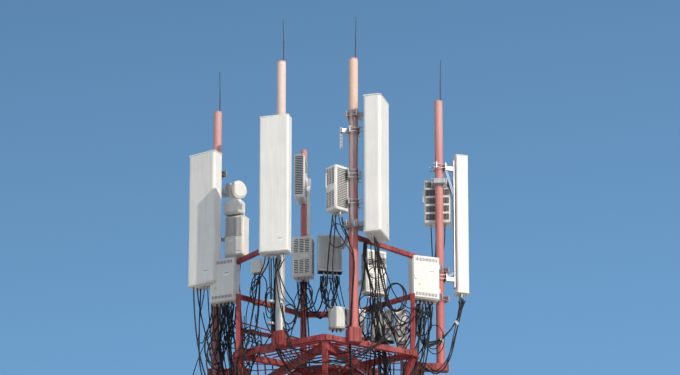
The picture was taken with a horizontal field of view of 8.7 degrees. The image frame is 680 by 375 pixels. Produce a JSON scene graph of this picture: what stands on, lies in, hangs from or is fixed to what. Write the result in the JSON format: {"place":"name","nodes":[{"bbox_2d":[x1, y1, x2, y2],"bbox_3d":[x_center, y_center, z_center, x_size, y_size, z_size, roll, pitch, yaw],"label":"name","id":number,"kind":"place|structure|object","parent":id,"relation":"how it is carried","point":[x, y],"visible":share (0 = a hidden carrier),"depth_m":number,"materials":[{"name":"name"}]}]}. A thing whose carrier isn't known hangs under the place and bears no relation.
{"place":"outdoors","nodes":[
{"label":"outdoors","id":0,"kind":"place"},
{"bbox_2d":[235,341,415,374],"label":"tower mast","id":1,"kind":"object","parent":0,"point":[339,368],"visible":0.75,"depth_m":58.24,"materials":[{"name":"red metal"}]},
{"bbox_2d":[232,334,418,374],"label":"platform frame","id":2,"kind":"object","parent":1,"relation":"on","point":[402,354],"visible":0.69,"depth_m":57.97,"materials":[{"name":"red metal"}]},
{"bbox_2d":[275,22,285,330],"bbox_3d":[-0.772,-0.121,58.587,0.124,4.510,0.124,0,-22,1],"label":"pipe","id":3,"kind":"object","parent":2,"relation":"on","point":[281,109],"visible":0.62,"depth_m":58.87,"materials":[{"name":"metal"}]},
{"bbox_2d":[259,114,291,258],"bbox_3d":[-0.803,0.038,58.406,0.405,1.958,0.450,-6,-22,14],"label":"panel","id":4,"kind":"object","parent":3,"relation":"attached to","point":[275,166],"visible":1,"depth_m":58.20,"materials":[{"name":"white plastic"}]},
{"bbox_2d":[300,150,306,363],"bbox_3d":[-0.481,0.951,59.381,0.090,3.098,0.090,0,-22,1],"label":"pipe","id":5,"kind":"object","parent":2,"relation":"on","point":[304,219],"visible":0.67,"depth_m":59.48,"materials":[{"name":"metal"}]},
{"bbox_2d":[294,153,310,235],"bbox_3d":[-0.491,0.124,59.595,0.195,1.090,0.408,-2,-22,5],"label":"remote radio unit","id":6,"kind":"object","parent":5,"relation":"attached to","point":[302,184],"visible":1,"depth_m":59.52,"materials":[{"name":"grey metal"}]},
{"bbox_2d":[245,342,401,374],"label":"platform grating","id":7,"kind":"object","parent":2,"relation":"on","point":[301,348],"visible":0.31,"depth_m":58.28,"materials":[{"name":"red metal"}]},
{"bbox_2d":[207,235,448,374],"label":"railing and ties","id":8,"kind":"object","parent":2,"relation":"on","point":[354,336],"visible":0.54,"depth_m":58.47,"materials":[{"name":"red metal"}]},
{"bbox_2d":[187,150,226,291],"bbox_3d":[-1.708,0.495,59.407,0.425,1.918,0.464,-14,-26,32],"label":"panel","id":9,"kind":"object","parent":8,"relation":"attached to","point":[207,173],"visible":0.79,"depth_m":59.23,"materials":[{"name":"white plastic"}]},
{"bbox_2d":[221,181,246,216],"bbox_3d":[-1.497,0.179,59.636,0.522,0.502,0.325,-8,-23,19],"label":"microwave dish","id":10,"kind":"object","parent":9,"relation":"attached to","point":[235,191],"visible":0.88,"depth_m":59.52,"materials":[{"name":"white plastic"}]},
{"bbox_2d":[211,72,221,374],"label":"pipe","id":11,"kind":"object","parent":8,"relation":"attached to","point":[217,141],"visible":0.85,"depth_m":59.91,"materials":[{"name":"metal"}]},
{"bbox_2d":[210,257,239,306],"bbox_3d":[-1.506,1.287,58.968,0.428,0.645,0.349,-8,-23,20],"label":"cabinet","id":12,"kind":"object","parent":8,"relation":"attached to","point":[224,289],"visible":0.85,"depth_m":58.80,"materials":[{"name":"white metal"}]},
{"bbox_2d":[251,259,265,275],"bbox_3d":[-1.041,1.093,58.583,0.150,0.220,0.327,-8,-23,19],"label":"junction box","id":13,"kind":"object","parent":8,"relation":"attached to","point":[256,266],"visible":0.85,"depth_m":58.45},
{"bbox_2d":[370,308,407,348],"bbox_3d":[0.641,1.859,58.735,0.491,0.490,0.323,0,-22,1],"label":"remote radio unit","id":14,"kind":"object","parent":8,"relation":"attached to","point":[390,339],"visible":0.33,"depth_m":58.62,"materials":[{"name":"white metal"}]},
{"bbox_2d":[434,60,444,362],"bbox_3d":[1.314,0.300,59.403,0.113,4.325,0.113,0,-22,1],"label":"pipe","id":15,"kind":"object","parent":8,"relation":"attached to","point":[439,217],"visible":0.98,"depth_m":59.31,"materials":[{"name":"metal"}]},
{"bbox_2d":[408,255,450,304],"bbox_3d":[1.185,1.249,58.866,0.619,0.645,0.287,17,-27,-37],"label":"cabinet","id":16,"kind":"object","parent":15,"relation":"attached to","point":[423,273],"visible":0.85,"depth_m":58.73,"materials":[{"name":"white metal"}]},
{"bbox_2d":[422,178,450,228],"bbox_3d":[1.286,0.200,59.531,0.383,0.670,0.374,0,-22,1],"label":"remote radio unit","id":17,"kind":"object","parent":15,"relation":"attached to","point":[428,198],"visible":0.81,"depth_m":59.51,"materials":[{"name":"white metal"}]},
{"bbox_2d":[429,154,468,299],"bbox_3d":[1.450,0.508,59.364,0.493,2.018,0.210,6,-22,-15],"label":"panel","id":18,"kind":"object","parent":15,"relation":"attached to","point":[458,188],"visible":0.92,"depth_m":59.35,"materials":[{"name":"white plastic"}]},
{"bbox_2d":[349,25,357,326],"bbox_3d":[0.176,-0.162,58.464,0.124,4.496,0.124,0,-22,1],"label":"pipe","id":19,"kind":"object","parent":2,"relation":"on","point":[353,139],"visible":0.85,"depth_m":58.38,"materials":[{"name":"metal"}]},
{"bbox_2d":[317,220,363,276],"bbox_3d":[0.013,0.758,58.485,0.354,0.550,1.072,7,-23,-18],"label":"radio unit","id":20,"kind":"object","parent":19,"relation":"attached to","point":[322,248],"visible":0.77,"depth_m":58.80,"materials":[{"name":"grey metal"}]},
{"bbox_2d":[325,164,362,216],"bbox_3d":[0.053,0.055,58.358,0.482,0.670,0.286,0,-22,1],"label":"remote radio unit","id":21,"kind":"object","parent":19,"relation":"attached to","point":[336,186],"visible":0.94,"depth_m":58.28,"materials":[{"name":"white metal"}]},
{"bbox_2d":[340,125,362,175],"bbox_3d":[0.150,-0.458,58.581,0.304,0.686,0.244,0,-22,1],"label":"pipe bracket","id":22,"kind":"object","parent":19,"relation":"attached to","point":[346,131],"visible":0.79,"depth_m":58.61,"materials":[{"name":"silver metal"}]},
{"bbox_2d":[345,308,365,339],"bbox_3d":[0.201,1.800,58.395,0.245,0.430,0.139,5,-22,-13],"label":"equipment box","id":23,"kind":"object","parent":19,"relation":"attached to","point":[361,318],"visible":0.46,"depth_m":58.38,"materials":[{"name":"white metal"}]},
{"bbox_2d":[343,93,389,242],"bbox_3d":[0.331,-0.219,58.437,0.544,1.978,0.425,-6,-22,15],"label":"panel","id":24,"kind":"object","parent":19,"relation":"attached to","point":[375,115],"visible":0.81,"depth_m":58.24,"materials":[{"name":"white plastic"}]},
{"bbox_2d":[348,249,385,299],"bbox_3d":[0.320,1.244,58.903,0.306,0.650,0.774,9,-23,-23],"label":"remote radio unit","id":25,"kind":"object","parent":19,"relation":"attached to","point":[366,288],"visible":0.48,"depth_m":58.58,"materials":[{"name":"white metal"}]},
{"bbox_2d":[193,214,465,374],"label":"cables","id":26,"kind":"object","parent":1,"relation":"attached to","point":[228,320],"visible":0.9,"depth_m":58.24,"materials":[{"name":"black rubber"}]},
{"bbox_2d":[221,215,248,258],"bbox_3d":[-1.436,0.699,59.354,0.435,0.610,0.195,-10,-24,24],"label":"remote radio unit","id":27,"kind":"object","parent":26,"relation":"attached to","point":[236,239],"visible":0.81,"depth_m":59.26,"materials":[{"name":"white metal"}]},
{"bbox_2d":[292,236,313,281],"bbox_3d":[-0.485,1.000,59.207,0.296,0.610,0.474,0,-22,1],"label":"remote radio unit","id":28,"kind":"object","parent":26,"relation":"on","point":[302,257],"visible":1,"depth_m":59.01,"materials":[{"name":"grey metal"}]},
{"bbox_2d":[328,306,344,332],"bbox_3d":[-0.043,1.716,58.211,0.200,0.340,0.127,3,-22,-9],"label":"box","id":29,"kind":"object","parent":26,"relation":"attached to","point":[336,318],"visible":1,"depth_m":58.16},
{"bbox_2d":[267,300,458,347],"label":"cable ties","id":30,"kind":"object","parent":26,"relation":"attached to","point":[273,323],"visible":0.67,"depth_m":57.98,"materials":[{"name":"white plastic"}]},
{"bbox_2d":[0,0,679,374],"label":"sky","id":31,"kind":"structure","parent":0,"point":[565,114],"materials":[{"name":"blue"}]}
]}

